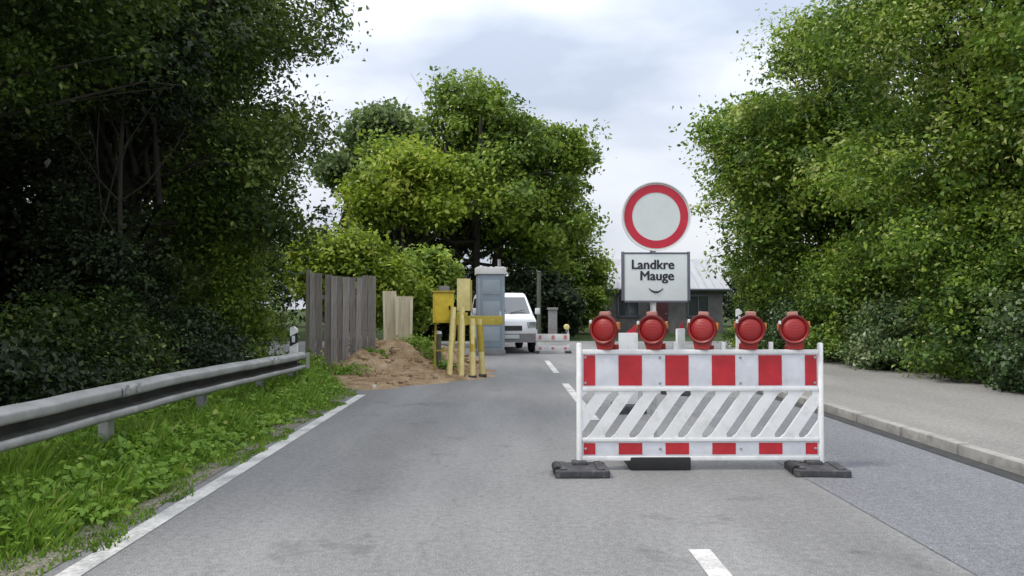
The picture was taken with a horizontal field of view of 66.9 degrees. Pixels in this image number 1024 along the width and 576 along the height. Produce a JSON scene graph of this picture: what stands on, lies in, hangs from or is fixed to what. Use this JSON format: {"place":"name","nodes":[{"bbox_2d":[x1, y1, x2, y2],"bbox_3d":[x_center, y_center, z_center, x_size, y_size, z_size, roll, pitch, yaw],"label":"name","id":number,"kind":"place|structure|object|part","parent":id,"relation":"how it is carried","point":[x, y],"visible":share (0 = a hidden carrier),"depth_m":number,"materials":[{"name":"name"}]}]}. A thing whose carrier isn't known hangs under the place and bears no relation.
{"place":"outdoors","nodes":[
{"label":"outdoors","id":0,"kind":"place"},
{"bbox_2d":[0,388,359,575],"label":"shoulder","id":1,"kind":"object","parent":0,"point":[29,568],"visible":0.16,"depth_m":4.82},
{"bbox_2d":[0,350,357,575],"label":"verge grass","id":2,"kind":"structure","parent":1,"relation":"on","point":[63,487],"depth_m":5.85,"materials":[{"name":"green plant"}]},
{"bbox_2d":[9,341,735,357],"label":"cross street","id":3,"kind":"structure","parent":0,"point":[512,350],"depth_m":25.75,"materials":[{"name":"grey asphalt"}]},
{"bbox_2d":[475,259,505,354],"bbox_3d":[-0.617,0.525,21.978,0.840,2.720,0.920,0,-1,-6],"label":"portable toilet","id":4,"kind":"object","parent":3,"relation":"on","point":[490,291],"visible":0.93,"depth_m":21.56,"materials":[{"name":"grey plastic"}]},
{"bbox_2d":[480,276,501,346],"bbox_3d":[-0.580,0.654,21.553,0.620,1.980,0.073,0,-1,-6],"label":"door","id":5,"kind":"structure","parent":4,"relation":"in","point":[490,286],"depth_m":21.55,"materials":[{"name":"blue plastic"}]},
{"bbox_2d":[470,293,539,351],"bbox_3d":[-0.309,1.046,24.252,2.050,1.790,4.015,0,-1,-9],"label":"van","id":6,"kind":"object","parent":3,"relation":"on","point":[520,324],"visible":0.52,"depth_m":22.89,"materials":[{"name":"white paint"}]},
{"bbox_2d":[533,324,570,353],"bbox_3d":[1.175,1.479,22.624,1.080,0.845,0.500,0,-1,-1],"label":"plank barrier","id":7,"kind":"object","parent":3,"relation":"on","point":[551,337],"visible":1,"depth_m":22.57,"materials":[{"name":"white plastic"}]},
{"bbox_2d":[39,358,976,575],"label":"road","id":8,"kind":"structure","parent":0,"point":[455,478],"depth_m":5.11,"materials":[{"name":"grey asphalt"}]},
{"bbox_2d":[55,395,363,575],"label":"edge line","id":9,"kind":"object","parent":8,"relation":"on","point":[86,564],"visible":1,"depth_m":5.22,"materials":[{"name":"paint"}]},
{"bbox_2d":[315,333,495,390],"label":"excavated soil","id":10,"kind":"structure","parent":8,"relation":"on","point":[404,347],"depth_m":15.03,"materials":[{"name":"brown soil"}]},
{"bbox_2d":[383,291,396,340],"bbox_3d":[-2.714,0.919,17.285,0.350,1.707,0.070,0,-1,-9],"label":"plywood board","id":11,"kind":"object","parent":10,"relation":"on","point":[389,314],"visible":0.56,"depth_m":17.29,"materials":[{"name":"beige wood"}]},
{"bbox_2d":[396,296,412,342],"bbox_3d":[-2.388,0.975,17.136,0.394,1.586,0.070,0,-1,9],"label":"plywood board","id":12,"kind":"object","parent":10,"relation":"on","point":[404,313],"visible":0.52,"depth_m":17.14,"materials":[{"name":"beige wood"}]},
{"bbox_2d":[436,331,441,361],"bbox_3d":[-1.528,1.321,16.157,0.129,0.841,0.130,0,-1,-1],"label":"marker peg","id":13,"kind":"object","parent":10,"relation":"on","point":[438,346],"visible":0.67,"depth_m":16.12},
{"bbox_2d":[432,286,454,370],"bbox_3d":[-1.331,0.836,14.960,0.440,1.751,0.330,0,-1,-7],"label":"control cabinet","id":14,"kind":"object","parent":10,"relation":"on","point":[443,300],"visible":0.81,"depth_m":14.84,"materials":[{"name":"yellow metal"}]},
{"bbox_3d":[-1.312,0.398,14.826,0.330,0.460,0.033,0,-1,-7],"label":"door","id":15,"kind":"part","parent":14,"relation":"part of","materials":[{"name":"yellow paint"}]},
{"bbox_2d":[457,279,471,371],"bbox_3d":[-0.916,0.765,14.942,0.292,1.890,0.090,0,-1,-1],"label":"marker board","id":16,"kind":"object","parent":8,"relation":"on","point":[464,292],"visible":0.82,"depth_m":14.92,"materials":[{"name":"beige paint"}]},
{"bbox_2d":[447,307,502,377],"bbox_3d":[-0.735,1.030,14.683,1.111,1.348,0.430,1,-2,-19],"label":"barrier trestle","id":17,"kind":"object","parent":8,"relation":"on","point":[462,319],"visible":0.82,"depth_m":14.65,"materials":[{"name":"yellow paint"}]},
{"bbox_2d":[611,325,646,413],"bbox_3d":[1.492,1.027,9.944,0.360,1.120,0.500,0,-1,-5],"label":"guide beacon","id":18,"kind":"object","parent":8,"relation":"on","point":[627,340],"visible":0.39,"depth_m":9.93,"materials":[{"name":"white plastic"}]},
{"bbox_2d":[545,361,731,575],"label":"line","id":19,"kind":"object","parent":8,"relation":"on","point":[709,562],"visible":0.83,"depth_m":4.13,"materials":[{"name":"paint"}]},
{"bbox_2d":[621,182,690,469],"bbox_3d":[1.223,0.301,6.578,0.590,2.404,0.400,0,-1,-1],"label":"road sign","id":20,"kind":"object","parent":8,"relation":"on","point":[655,216],"visible":1,"depth_m":6.56,"materials":[{"name":"white metal"}]},
{"bbox_2d":[661,321,690,395],"bbox_3d":[2.591,1.075,11.906,0.500,1.120,0.360,-1,-2,39],"label":"guide beacon","id":21,"kind":"object","parent":8,"relation":"on","point":[680,335],"visible":0.35,"depth_m":11.88,"materials":[{"name":"white plastic"}]},
{"bbox_2d":[551,342,851,477],"bbox_3d":[1.508,0.969,6.255,2.371,1.052,0.400,0,-1,-1],"label":"barrier","id":22,"kind":"object","parent":8,"relation":"on","point":[770,373],"visible":1,"depth_m":6.38,"materials":[{"name":"white plastic"}]},
{"bbox_2d":[589,311,620,349],"bbox_3d":[0.787,0.431,6.440,0.258,0.472,0.190,-1,-2,27],"label":"warning lamp","id":23,"kind":"object","parent":22,"relation":"attached to","point":[604,327],"visible":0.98,"depth_m":6.37,"materials":[{"name":"red plastic"}]},
{"bbox_2d":[636,311,668,349],"bbox_3d":[1.185,0.429,6.444,0.258,0.472,0.190,-4,0,21],"label":"warning lamp","id":24,"kind":"object","parent":22,"relation":"attached to","point":[652,327],"visible":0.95,"depth_m":6.37,"materials":[{"name":"red plastic"}]},
{"bbox_2d":[687,311,718,349],"bbox_3d":[1.595,0.435,6.453,0.258,0.472,0.190,2,-5,25],"label":"warning lamp","id":25,"kind":"object","parent":22,"relation":"attached to","point":[702,328],"visible":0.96,"depth_m":6.38,"materials":[{"name":"red plastic"}]},
{"bbox_2d":[734,311,766,349],"bbox_3d":[1.976,0.430,6.453,0.258,0.472,0.190,3,1,13],"label":"warning lamp","id":26,"kind":"object","parent":22,"relation":"attached to","point":[750,327],"visible":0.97,"depth_m":6.37,"materials":[{"name":"red plastic"}]},
{"bbox_2d":[777,311,809,349],"bbox_3d":[2.356,0.434,6.464,0.258,0.472,0.190,-5,-5,15],"label":"warning lamp","id":27,"kind":"object","parent":22,"relation":"attached to","point":[793,327],"visible":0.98,"depth_m":6.39,"materials":[{"name":"red plastic"}]},
{"bbox_2d":[663,397,1023,575],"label":"asphalt patch","id":28,"kind":"object","parent":8,"relation":"on","point":[970,518],"visible":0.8,"depth_m":5.58,"materials":[{"name":"grey asphalt"}]},
{"bbox_2d":[756,391,1023,482],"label":"gutter","id":29,"kind":"object","parent":8,"relation":"on","point":[991,469],"visible":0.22,"depth_m":7.30,"materials":[{"name":"grey concrete"}]},
{"bbox_2d":[46,309,985,441],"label":"ground","id":30,"kind":"structure","parent":0,"point":[584,336],"depth_m":38.36,"materials":[{"name":"soil"}]},
{"bbox_2d":[0,345,13,403],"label":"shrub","id":31,"kind":"object","parent":30,"relation":"on","point":[3,347],"visible":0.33,"depth_m":6.80,"materials":[{"name":"green plant"}]},
{"bbox_2d":[0,321,134,406],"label":"shrub","id":32,"kind":"object","parent":30,"relation":"on","point":[38,375],"visible":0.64,"depth_m":7.27,"materials":[{"name":"green plant"}]},
{"bbox_2d":[0,15,159,353],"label":"tree","id":33,"kind":"object","parent":30,"relation":"on","point":[35,168],"visible":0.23,"depth_m":14.72,"materials":[{"name":"green plant"}]},
{"bbox_2d":[0,284,187,387],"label":"shrub","id":34,"kind":"object","parent":30,"relation":"on","point":[82,327],"visible":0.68,"depth_m":9.46,"materials":[{"name":"green plant"}]},
{"bbox_2d":[5,142,188,342],"bbox_3d":[-6.190,-0.237,11.611,2.299,3.977,2.827,0,-1,-1],"label":"shrub","id":35,"kind":"object","parent":30,"relation":"on","point":[94,267],"visible":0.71,"depth_m":11.18,"materials":[{"name":"green plant"}]},
{"bbox_2d":[0,0,216,129],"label":"roadside tree","id":36,"kind":"object","parent":30,"relation":"on","point":[20,35],"visible":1,"depth_m":9.80,"materials":[{"name":"green plant"}]},
{"bbox_2d":[15,0,225,311],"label":"slim tree","id":37,"kind":"object","parent":30,"relation":"on","point":[133,103],"visible":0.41,"depth_m":11.36,"materials":[{"name":"green plant"}]},
{"bbox_2d":[2,62,276,323],"bbox_3d":[-14.815,-4.458,19.773,7.860,12.869,48.207,0,-1,-1],"label":"wood interior","id":38,"kind":"object","parent":30,"relation":"on","point":[147,293],"visible":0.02,"depth_m":27.59,"materials":[{"name":"green plant"}]},
{"bbox_2d":[0,352,309,452],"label":"guard rail","id":39,"kind":"object","parent":30,"relation":"on","point":[40,420],"visible":0.99,"depth_m":6.29,"materials":[{"name":"metal"}]},
{"bbox_2d":[0,0,372,325],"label":"roadside tree","id":40,"kind":"object","parent":30,"relation":"on","point":[265,38],"visible":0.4,"depth_m":13.04,"materials":[{"name":"green plant"}]},
{"bbox_2d":[126,299,257,380],"bbox_3d":[-4.911,0.965,11.738,2.234,1.588,2.833,0,-1,-1],"label":"shrub","id":41,"kind":"object","parent":30,"relation":"on","point":[202,346],"visible":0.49,"depth_m":11.52,"materials":[{"name":"green plant"}]},
{"bbox_2d":[59,0,327,314],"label":"roadside tree","id":42,"kind":"object","parent":30,"relation":"on","point":[174,159],"visible":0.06,"depth_m":17.97,"materials":[{"name":"green plant"}]},
{"bbox_2d":[175,228,300,361],"bbox_3d":[-5.176,0.405,14.154,2.413,2.823,2.706,0,-1,-1],"label":"shrub","id":43,"kind":"object","parent":30,"relation":"on","point":[256,325],"visible":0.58,"depth_m":13.64,"materials":[{"name":"green plant"}]},
{"bbox_2d":[290,326,297,375],"bbox_3d":[-3.432,1.122,12.187,0.120,1.040,0.081,0,-1,-1],"label":"delineator post","id":44,"kind":"object","parent":30,"relation":"on","point":[293,339],"visible":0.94,"depth_m":12.16,"materials":[{"name":"white plastic"}]},
{"bbox_2d":[305,270,375,364],"bbox_3d":[-3.567,0.729,16.091,1.460,2.220,0.128,0,-1,3],"label":"hoarding","id":45,"kind":"object","parent":30,"relation":"on","point":[342,303],"visible":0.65,"depth_m":16.05,"materials":[{"name":"grey wood"}]},
{"bbox_2d":[247,333,457,375],"bbox_3d":[-3.207,1.358,15.420,4.573,0.832,2.555,1,-2,-28],"label":"weed clump","id":46,"kind":"object","parent":30,"relation":"on","point":[346,369],"visible":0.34,"depth_m":15.24,"materials":[{"name":"green plant"}]},
{"bbox_2d":[276,218,433,332],"bbox_3d":[-5.139,-0.096,25.551,5.168,4.406,3.412,0,-1,-1],"label":"bright shrub","id":47,"kind":"object","parent":30,"relation":"on","point":[357,254],"visible":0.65,"depth_m":24.88,"materials":[{"name":"green plant"}]},
{"bbox_2d":[299,97,440,320],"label":"thin tree","id":48,"kind":"object","parent":30,"relation":"on","point":[403,117],"visible":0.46,"depth_m":44.61,"materials":[{"name":"green plant"}]},
{"bbox_2d":[330,134,490,257],"bbox_3d":[-4.081,-1.974,31.456,6.475,8.449,4.117,0,-1,-1],"label":"pale tree","id":49,"kind":"object","parent":30,"relation":"on","point":[417,185],"visible":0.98,"depth_m":30.71,"materials":[{"name":"green plant"}]},
{"bbox_2d":[379,242,466,345],"bbox_3d":[-3.396,0.266,26.929,3.638,3.752,2.992,0,-1,-1],"label":"bright shrub","id":50,"kind":"object","parent":30,"relation":"on","point":[444,269],"visible":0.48,"depth_m":26.34,"materials":[{"name":"green plant"}]},
{"bbox_2d":[412,258,475,340],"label":"dark shrub","id":51,"kind":"object","parent":30,"relation":"on","point":[444,327],"visible":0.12,"depth_m":31.57,"materials":[{"name":"green plant"}]},
{"bbox_2d":[347,66,616,337],"bbox_3d":[-1.367,-3.876,34.900,12.027,12.510,8.810,0,-1,-1],"label":"broad tree","id":52,"kind":"object","parent":30,"relation":"on","point":[514,159],"visible":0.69,"depth_m":33.86,"materials":[{"name":"green plant"}]},
{"bbox_2d":[41,204,990,326],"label":"distant wood","id":53,"kind":"object","parent":30,"relation":"on","point":[727,299],"visible":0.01,"depth_m":52.60,"materials":[{"name":"green plant"}]},
{"bbox_2d":[537,271,540,333],"bbox_3d":[1.082,0.763,31.204,0.200,2.900,0.200,0,-1,-1],"label":"utility pole","id":54,"kind":"object","parent":30,"relation":"on","point":[538,301],"visible":0.83,"depth_m":31.14,"materials":[{"name":"grey metal"}]},
{"bbox_2d":[501,256,590,337],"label":"dark shrub","id":55,"kind":"object","parent":30,"relation":"on","point":[555,292],"visible":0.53,"depth_m":32.57,"materials":[{"name":"green plant"}]},
{"bbox_2d":[532,215,619,333],"bbox_3d":[2.913,-0.844,39.729,4.952,6.604,4.488,0,-1,-1],"label":"tree","id":56,"kind":"object","parent":30,"relation":"on","point":[593,283],"visible":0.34,"depth_m":38.82,"materials":[{"name":"green plant"}]},
{"bbox_2d":[717,258,784,348],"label":"hedge shrub","id":57,"kind":"object","parent":30,"relation":"on","point":[740,290],"visible":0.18,"depth_m":22.78,"materials":[{"name":"green plant"}]},
{"bbox_2d":[668,0,928,312],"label":"leaning tree","id":58,"kind":"object","parent":30,"relation":"on","point":[762,188],"visible":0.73,"depth_m":19.75,"materials":[{"name":"green plant"}]},
{"bbox_2d":[758,286,847,355],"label":"hedge shrub","id":59,"kind":"object","parent":30,"relation":"on","point":[773,334],"visible":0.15,"depth_m":19.42,"materials":[{"name":"green plant"}]},
{"bbox_2d":[783,218,919,362],"bbox_3d":[8.002,0.183,17.674,3.074,3.440,3.530,0,-1,-1],"label":"hedge shrub","id":60,"kind":"object","parent":30,"relation":"on","point":[817,299],"visible":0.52,"depth_m":17.32,"materials":[{"name":"green plant"}]},
{"bbox_2d":[830,290,942,373],"bbox_3d":[8.102,0.947,15.796,2.929,1.823,3.288,0,-1,-1],"label":"hedge shrub","id":61,"kind":"object","parent":30,"relation":"on","point":[873,352],"visible":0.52,"depth_m":15.25,"materials":[{"name":"green plant"}]},
{"bbox_2d":[777,391,1023,475],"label":"kerb","id":62,"kind":"structure","parent":30,"relation":"on","point":[1012,464],"depth_m":7.45,"materials":[{"name":"concrete"}]},
{"bbox_2d":[790,0,1023,326],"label":"leaning tree","id":63,"kind":"object","parent":30,"relation":"on","point":[895,27],"visible":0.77,"depth_m":14.71,"materials":[{"name":"green plant"}]},
{"bbox_2d":[813,9,1014,299],"bbox_3d":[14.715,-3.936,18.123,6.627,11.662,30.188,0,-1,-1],"label":"tree","id":64,"kind":"object","parent":30,"relation":"on","point":[911,105],"visible":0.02,"depth_m":24.87,"materials":[{"name":"green plant"}]},
{"bbox_2d":[885,223,1023,382],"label":"hedge shrub","id":65,"kind":"object","parent":30,"relation":"on","point":[955,326],"visible":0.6,"depth_m":13.06,"materials":[{"name":"green plant"}]},
{"bbox_2d":[948,0,1023,328],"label":"leaning tree","id":66,"kind":"object","parent":30,"relation":"on","point":[991,46],"visible":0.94,"depth_m":12.48,"materials":[{"name":"green plant"}]},
{"bbox_2d":[958,274,1023,392],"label":"hedge shrub","id":67,"kind":"object","parent":30,"relation":"on","point":[1010,344],"visible":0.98,"depth_m":11.55,"materials":[{"name":"green plant"}]},
{"bbox_2d":[29,0,1002,308],"label":"sky","id":68,"kind":"structure","parent":0,"point":[625,64],"materials":[{"name":"white"}]},
{"bbox_2d":[547,308,557,333],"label":"gate pillar","id":69,"kind":"structure","parent":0,"point":[552,320],"depth_m":30.63,"materials":[{"name":"grey concrete"}]},
{"bbox_2d":[599,259,730,332],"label":"house","id":70,"kind":"structure","parent":0,"point":[706,295],"depth_m":40.97,"materials":[{"name":"grey paint"}]},
{"bbox_2d":[617,295,639,316],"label":"window","id":71,"kind":"structure","parent":70,"relation":"in","point":[624,309],"depth_m":40.93,"materials":[{"name":"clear glass"}]},
{"bbox_2d":[649,302,667,331],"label":"door","id":72,"kind":"structure","parent":70,"relation":"in","point":[661,307],"depth_m":40.92,"materials":[{"name":"red paint"}]},
{"bbox_2d":[687,295,709,316],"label":"window","id":73,"kind":"structure","parent":70,"relation":"in","point":[697,303],"depth_m":40.97,"materials":[{"name":"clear glass"}]},
{"bbox_2d":[802,357,1023,459],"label":"pavement","id":74,"kind":"structure","parent":0,"point":[976,413],"depth_m":10.18,"materials":[{"name":"grey concrete"}]},
{"bbox_2d":[735,309,741,348],"bbox_3d":[4.697,1.040,16.028,0.120,1.220,0.081,0,-1,-1],"label":"marker post","id":75,"kind":"object","parent":74,"relation":"on","point":[738,316],"visible":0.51,"depth_m":16.00,"materials":[{"name":"white plastic"}]}
]}

